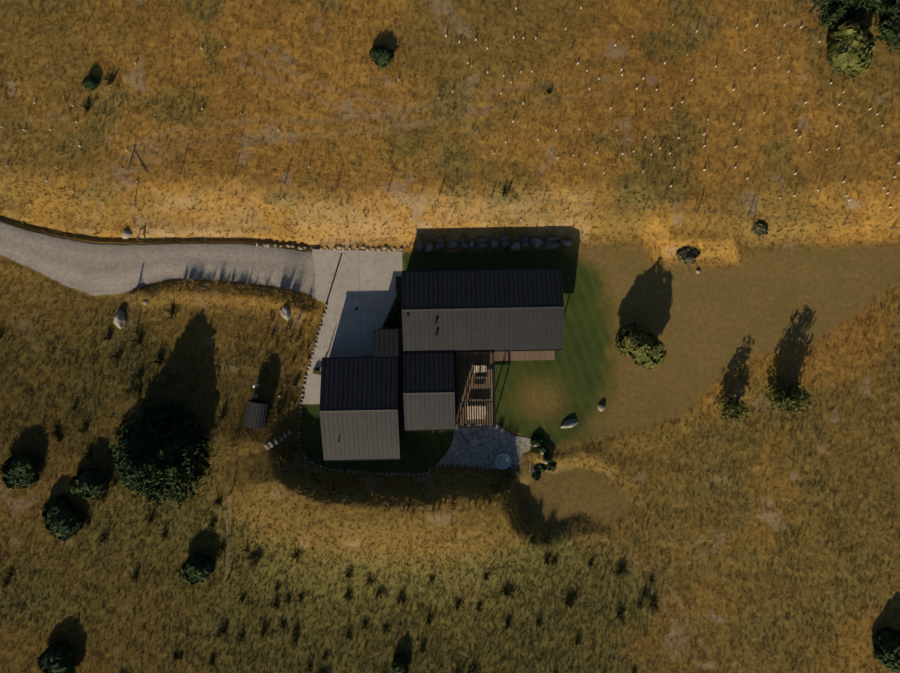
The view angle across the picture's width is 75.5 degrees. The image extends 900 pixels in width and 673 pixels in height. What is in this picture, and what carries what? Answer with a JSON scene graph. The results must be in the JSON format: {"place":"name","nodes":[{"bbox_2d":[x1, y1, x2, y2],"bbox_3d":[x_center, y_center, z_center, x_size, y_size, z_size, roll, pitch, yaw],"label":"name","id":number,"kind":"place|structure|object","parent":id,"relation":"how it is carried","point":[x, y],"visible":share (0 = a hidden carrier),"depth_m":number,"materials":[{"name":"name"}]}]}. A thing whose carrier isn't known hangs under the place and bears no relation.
{"place":"outdoors","nodes":[
{"label":"outdoors","id":0,"kind":"place"},
{"bbox_2d":[0,222,315,299],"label":"gravel road","id":1,"kind":"structure","parent":0,"point":[98,269],"depth_m":61.15,"materials":[{"name":"grey gravel"}]},
{"bbox_2d":[0,0,899,672],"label":"ground","id":2,"kind":"structure","parent":0,"point":[710,322],"depth_m":61.52,"materials":[{"name":"brown soil"}]},
{"bbox_2d":[127,292,135,410],"bbox_3d":[-33.234,1.621,60.723,0.218,2.166,12.312,1,90,0],"label":"fence","id":3,"kind":"object","parent":2,"relation":"on","point":[128,293],"visible":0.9,"depth_m":60.51,"materials":[{"name":"brown wood"}]},
{"bbox_2d":[121,166,143,241],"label":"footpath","id":4,"kind":"structure","parent":2,"relation":"on","point":[133,205],"depth_m":59.44,"materials":[{"name":"grey stone"}]},
{"bbox_2d":[108,398,212,508],"bbox_3d":[-29.950,12.369,59.362,12.414,8.664,11.863,-1,90,0],"label":"tree","id":5,"kind":"object","parent":2,"relation":"on","point":[157,454],"visible":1,"depth_m":59.22,"materials":[{"name":"plant"}]},
{"bbox_2d":[132,410,233,446],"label":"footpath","id":6,"kind":"structure","parent":2,"relation":"on","point":[201,434],"depth_m":60.34,"materials":[{"name":"grey stone"}]},
{"bbox_2d":[224,445,235,582],"bbox_3d":[-23.079,18.704,61.070,0.171,3.381,14.848,6,90,0],"label":"fence","id":7,"kind":"object","parent":2,"relation":"on","point":[228,547],"visible":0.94,"depth_m":60.54,"materials":[{"name":"brown wood"}]},
{"bbox_2d":[253,383,258,397],"bbox_3d":[-20.318,5.699,60.718,0.500,1.120,1.495,-1,90,0],"label":"gas bottle and pump","id":8,"kind":"object","parent":2,"relation":"on","point":[255,386],"visible":0.85,"depth_m":60.58,"materials":[{"name":"grey metal"}]},
{"bbox_2d":[243,399,270,428],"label":"shed roof","id":9,"kind":"structure","parent":2,"relation":"on","point":[256,414],"depth_m":59.41,"materials":[{"name":"grey metal"}]},
{"bbox_2d":[256,240,403,251],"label":"roadside stones","id":10,"kind":"object","parent":2,"relation":"on","point":[385,247],"visible":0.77,"depth_m":61.67,"materials":[{"name":"grey stone"}]},
{"bbox_2d":[172,278,515,516],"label":"ornamental grasses","id":11,"kind":"object","parent":2,"relation":"on","point":[278,294],"visible":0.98,"depth_m":60.52,"materials":[{"name":"brown plant"}]},
{"bbox_2d":[302,249,402,403],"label":"concrete forecourt","id":12,"kind":"structure","parent":2,"relation":"on","point":[355,290],"depth_m":61.78,"materials":[{"name":"grey concrete"}]},
{"bbox_2d":[383,276,401,327],"bbox_3d":[-6.034,-3.608,61.807,2.375,0.110,5.550,-1,90,0],"label":"garden bed","id":13,"kind":"object","parent":2,"relation":"on","point":[398,293],"visible":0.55,"depth_m":61.75,"materials":[{"name":"black soil"}]},
{"bbox_2d":[387,313,396,321],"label":"bed plant","id":14,"kind":"object","parent":13,"relation":"on","point":[391,317],"visible":0.98,"depth_m":61.52,"materials":[{"name":"green plant"}]},
{"bbox_2d":[264,429,530,471],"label":"stone steps","id":15,"kind":"structure","parent":2,"relation":"on","point":[521,450],"depth_m":61.27,"materials":[{"name":"grey stone"}]},
{"bbox_2d":[297,303,547,476],"bbox_3d":[-5.155,10.848,61.822,29.182,1.259,15.487,33,90,0],"label":"stone edging","id":16,"kind":"object","parent":2,"relation":"on","point":[515,473],"visible":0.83,"depth_m":61.70,"materials":[{"name":"grey stone"}]},
{"bbox_2d":[319,268,563,460],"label":"house","id":17,"kind":"structure","parent":2,"relation":"on","point":[370,406],"depth_m":58.38,"materials":[{"name":"metal"}]},
{"bbox_2d":[0,3,899,644],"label":"plant guards","id":18,"kind":"object","parent":2,"relation":"on","point":[612,105],"visible":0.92,"depth_m":58.97,"materials":[{"name":"grey plastic"}]},
{"bbox_2d":[438,424,531,469],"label":"stone paving","id":19,"kind":"structure","parent":2,"relation":"on","point":[482,446],"depth_m":61.77,"materials":[{"name":"grey stone"}]},
{"bbox_2d":[495,452,510,469],"bbox_3d":[5.557,13.139,61.042,1.660,1.500,1.750,-1,90,0],"label":"hot tub","id":20,"kind":"object","parent":19,"relation":"on","point":[502,460],"visible":0.96,"depth_m":60.85,"materials":[{"name":"blue liquid"}]},
{"bbox_2d":[417,235,571,251],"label":"boulders","id":21,"kind":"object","parent":2,"relation":"on","point":[548,244],"depth_m":61.26,"materials":[{"name":"grey stone"}]},
{"bbox_2d":[455,351,554,423],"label":"timber deck","id":22,"kind":"structure","parent":2,"relation":"on","point":[521,355],"depth_m":61.63,"materials":[{"name":"brown wood"}]},
{"bbox_2d":[456,352,495,427],"bbox_3d":[2.644,5.425,60.307,3.875,2.610,7.640,-1,90,0],"label":"pergola","id":23,"kind":"object","parent":22,"relation":"on","point":[478,401],"visible":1,"depth_m":59.07,"materials":[{"name":"brown wood"}]},
{"bbox_2d":[467,402,485,418],"bbox_3d":[2.727,7.798,61.260,2.050,0.745,1.820,-1,90,0],"label":"outdoor table","id":24,"kind":"object","parent":22,"relation":"on","point":[475,411],"visible":0.5,"depth_m":60.89,"materials":[{"name":"beige wood"}]},
{"bbox_2d":[474,365,486,383],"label":"outdoor chairs","id":25,"kind":"object","parent":22,"relation":"on","point":[477,371],"visible":0.73,"depth_m":61.23,"materials":[{"name":"grey"}]},
{"bbox_2d":[124,167,899,229],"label":"fence","id":26,"kind":"object","parent":2,"relation":"on","point":[129,168],"visible":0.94,"depth_m":59.10,"materials":[{"name":"brown wood"}]},
{"bbox_2d":[530,435,542,445],"bbox_3d":[9.206,11.023,61.538,1.503,0.866,1.228,-1,90,0],"label":"rock shrub","id":27,"kind":"object","parent":2,"relation":"on","point":[536,440],"visible":1,"depth_m":61.44,"materials":[{"name":"green plant"}]},
{"bbox_2d":[536,464,545,471],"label":"rock shrub","id":28,"kind":"object","parent":2,"relation":"on","point":[542,468],"visible":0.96,"depth_m":62.02,"materials":[{"name":"green plant"}]},
{"bbox_2d":[536,444,548,453],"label":"rock shrub","id":29,"kind":"object","parent":2,"relation":"on","point":[542,448],"visible":0.96,"depth_m":61.33,"materials":[{"name":"green plant"}]},
{"bbox_2d":[545,463,556,470],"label":"rock shrub","id":30,"kind":"object","parent":2,"relation":"on","point":[549,467],"visible":0.85,"depth_m":61.60,"materials":[{"name":"green plant"}]},
{"bbox_2d":[676,246,700,265],"bbox_3d":[25.016,-8.654,60.870,2.583,1.143,2.478,-1,90,0],"label":"mound shrub","id":31,"kind":"object","parent":2,"relation":"on","point":[687,256],"visible":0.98,"depth_m":60.68,"materials":[{"name":"green plant"}]},
{"bbox_2d":[765,386,808,413],"bbox_3d":[34.671,6.602,59.651,3.225,4.824,2.945,-1,90,0],"label":"tree","id":32,"kind":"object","parent":2,"relation":"on","point":[781,402],"depth_m":59.52,"materials":[{"name":"plant"}]},
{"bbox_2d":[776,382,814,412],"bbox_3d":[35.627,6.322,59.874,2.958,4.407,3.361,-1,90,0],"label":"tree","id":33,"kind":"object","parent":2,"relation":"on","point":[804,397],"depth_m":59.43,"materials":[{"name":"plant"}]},
{"bbox_2d":[871,627,899,672],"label":"bush","id":34,"kind":"object","parent":2,"relation":"on","point":[886,646],"visible":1,"depth_m":61.58,"materials":[{"name":"green plant"}]},
{"bbox_2d":[0,0,899,672],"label":"grass","id":35,"kind":"structure","parent":0,"point":[620,616],"depth_m":61.42,"materials":[{"name":"plant"}]},
{"bbox_2d":[0,450,40,488],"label":"bush","id":36,"kind":"object","parent":35,"relation":"on","point":[19,469],"visible":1,"depth_m":60.66,"materials":[{"name":"green plant"}]},
{"bbox_2d":[37,640,75,672],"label":"bush","id":37,"kind":"object","parent":35,"relation":"on","point":[57,657],"visible":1,"depth_m":61.99,"materials":[{"name":"green plant"}]},
{"bbox_2d":[41,495,83,540],"bbox_3d":[-41.112,19.134,61.492,3.786,2.168,4.892,-24,90,0],"label":"tree","id":38,"kind":"object","parent":35,"relation":"on","point":[62,517],"visible":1,"depth_m":61.11,"materials":[{"name":"green plant"}]},
{"bbox_2d":[65,468,109,499],"bbox_3d":[-38.193,15.536,61.104,4.297,2.209,3.370,-1,90,0],"label":"bush","id":39,"kind":"object","parent":35,"relation":"on","point":[88,484],"visible":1,"depth_m":60.71,"materials":[{"name":"green plant"}]},
{"bbox_2d":[82,75,98,89],"bbox_3d":[-36.334,-25.624,58.628,1.627,1.177,1.494,-1,90,0],"label":"field shrub","id":40,"kind":"object","parent":35,"relation":"on","point":[91,82],"visible":1,"depth_m":58.43,"materials":[{"name":"green plant"}]},
{"bbox_2d":[176,552,216,584],"bbox_3d":[-26.841,24.677,61.569,3.509,2.273,3.554,30,90,0],"label":"bush","id":41,"kind":"object","parent":35,"relation":"on","point":[195,568],"visible":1,"depth_m":61.09,"materials":[{"name":"green plant"}]},
{"bbox_2d":[369,45,394,68],"bbox_3d":[-6.890,-28.274,58.548,2.624,1.402,2.402,-1,90,0],"label":"field shrub","id":42,"kind":"object","parent":35,"relation":"on","point":[382,58],"visible":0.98,"depth_m":58.28,"materials":[{"name":"green plant"}]},
{"bbox_2d":[391,653,408,672],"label":"bush","id":43,"kind":"object","parent":35,"relation":"on","point":[399,663],"visible":1,"depth_m":62.40,"materials":[{"name":"green plant"}]},
{"bbox_2d":[114,230,699,427],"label":"boulders","id":44,"kind":"object","parent":35,"relation":"on","point":[120,318],"visible":0.98,"depth_m":60.97,"materials":[{"name":"grey stone"}]},
{"bbox_2d":[531,468,541,480],"bbox_3d":[9.169,14.761,62.272,1.280,0.898,1.452,-1,90,0],"label":"rock shrub","id":45,"kind":"object","parent":35,"relation":"on","point":[536,476],"visible":0.83,"depth_m":62.13,"materials":[{"name":"green plant"}]},
{"bbox_2d":[542,453,552,464],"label":"rock shrub","id":46,"kind":"object","parent":35,"relation":"on","point":[547,458],"visible":1,"depth_m":61.24,"materials":[{"name":"green plant"}]},
{"bbox_2d":[615,323,666,368],"bbox_3d":[19.728,0.960,59.847,5.756,4.115,4.010,34,90,0],"label":"tree","id":47,"kind":"object","parent":35,"relation":"on","point":[636,343],"visible":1,"depth_m":59.23,"materials":[{"name":"plant"}]},
{"bbox_2d":[717,392,750,424],"bbox_3d":[29.262,7.530,60.317,3.180,3.669,3.541,-40,90,0],"label":"tree","id":48,"kind":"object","parent":35,"relation":"on","point":[737,410],"depth_m":60.28,"materials":[{"name":"plant"}]},
{"bbox_2d":[751,221,768,236],"bbox_3d":[32.342,-11.307,60.698,1.846,1.028,1.843,-1,90,0],"label":"mound shrub","id":49,"kind":"object","parent":35,"relation":"on","point":[760,228],"visible":0.94,"depth_m":60.50,"materials":[{"name":"green plant"}]},
{"bbox_2d":[810,0,881,29],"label":"corner tree","id":50,"kind":"object","parent":35,"relation":"on","point":[839,10],"visible":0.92,"depth_m":57.63,"materials":[{"name":"green plant"}]},
{"bbox_2d":[826,19,876,77],"bbox_3d":[39.683,-28.496,57.481,4.878,3.288,4.800,34,90,0],"label":"corner tree","id":51,"kind":"object","parent":35,"relation":"on","point":[851,44],"visible":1,"depth_m":56.70,"materials":[{"name":"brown plant"}]},
{"bbox_2d":[871,0,899,52],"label":"corner tree","id":52,"kind":"object","parent":35,"relation":"on","point":[891,33],"visible":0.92,"depth_m":58.26,"materials":[{"name":"green plant"}]}
]}

